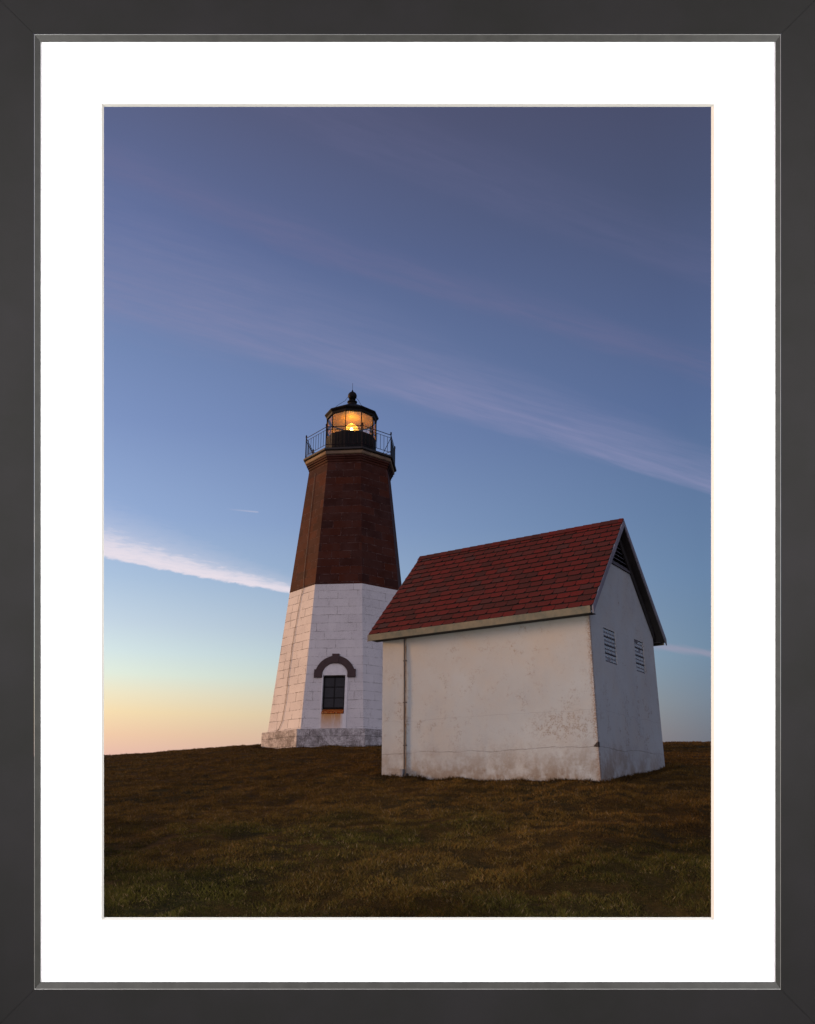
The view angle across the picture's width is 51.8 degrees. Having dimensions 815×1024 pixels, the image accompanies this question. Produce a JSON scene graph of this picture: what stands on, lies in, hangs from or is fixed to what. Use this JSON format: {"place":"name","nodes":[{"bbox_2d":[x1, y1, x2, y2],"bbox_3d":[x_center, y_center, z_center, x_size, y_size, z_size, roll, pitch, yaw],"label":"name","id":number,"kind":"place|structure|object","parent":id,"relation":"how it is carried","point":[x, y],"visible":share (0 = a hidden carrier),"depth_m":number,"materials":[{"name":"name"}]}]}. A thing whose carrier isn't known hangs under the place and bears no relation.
{"place":"outdoors","nodes":[
{"label":"outdoors","id":0,"kind":"place"},
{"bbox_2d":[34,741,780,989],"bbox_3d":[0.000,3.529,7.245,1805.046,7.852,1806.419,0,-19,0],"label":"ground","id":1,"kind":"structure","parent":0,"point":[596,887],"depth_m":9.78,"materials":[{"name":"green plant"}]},
{"bbox_2d":[261,385,401,748],"bbox_3d":[-2.777,2.319,39.406,6.933,18.708,6.933,0,-19,0],"label":"lighthouse","id":2,"kind":"object","parent":1,"relation":"on","point":[346,583],"visible":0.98,"depth_m":36.70,"materials":[{"name":"brick"}]},
{"bbox_2d":[321,676,344,713],"bbox_3d":[-3.036,7.546,34.546,0.930,1.590,0.406,-2,-19,5],"label":"window","id":3,"kind":"structure","parent":2,"relation":"in","point":[334,686],"depth_m":34.64,"materials":[{"name":"black glass"}]},
{"bbox_2d":[367,518,666,780],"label":"storage shed","id":4,"kind":"structure","parent":1,"relation":"on","point":[532,657],"depth_m":16.48,"materials":[{"name":"paint"}]},
{"bbox_2d":[603,628,616,664],"bbox_3d":[3.849,2.576,16.041,0.054,0.636,0.596,-13,-23,32],"label":"vent","id":5,"kind":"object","parent":4,"relation":"in","point":[610,655],"depth_m":16.04,"materials":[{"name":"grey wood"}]},
{"bbox_2d":[634,640,644,672],"bbox_3d":[4.763,2.985,17.301,0.056,0.646,0.516,-13,-23,32],"label":"vent","id":6,"kind":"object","parent":4,"relation":"in","point":[640,665],"depth_m":17.30,"materials":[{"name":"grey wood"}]},
{"bbox_2d":[0,0,814,1023],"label":"picture frame","id":7,"kind":"object","parent":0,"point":[70,70],"visible":1,"depth_m":5.00,"materials":[{"name":"white paper"}]},
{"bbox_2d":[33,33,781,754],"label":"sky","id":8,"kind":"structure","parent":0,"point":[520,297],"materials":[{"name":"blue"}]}
]}

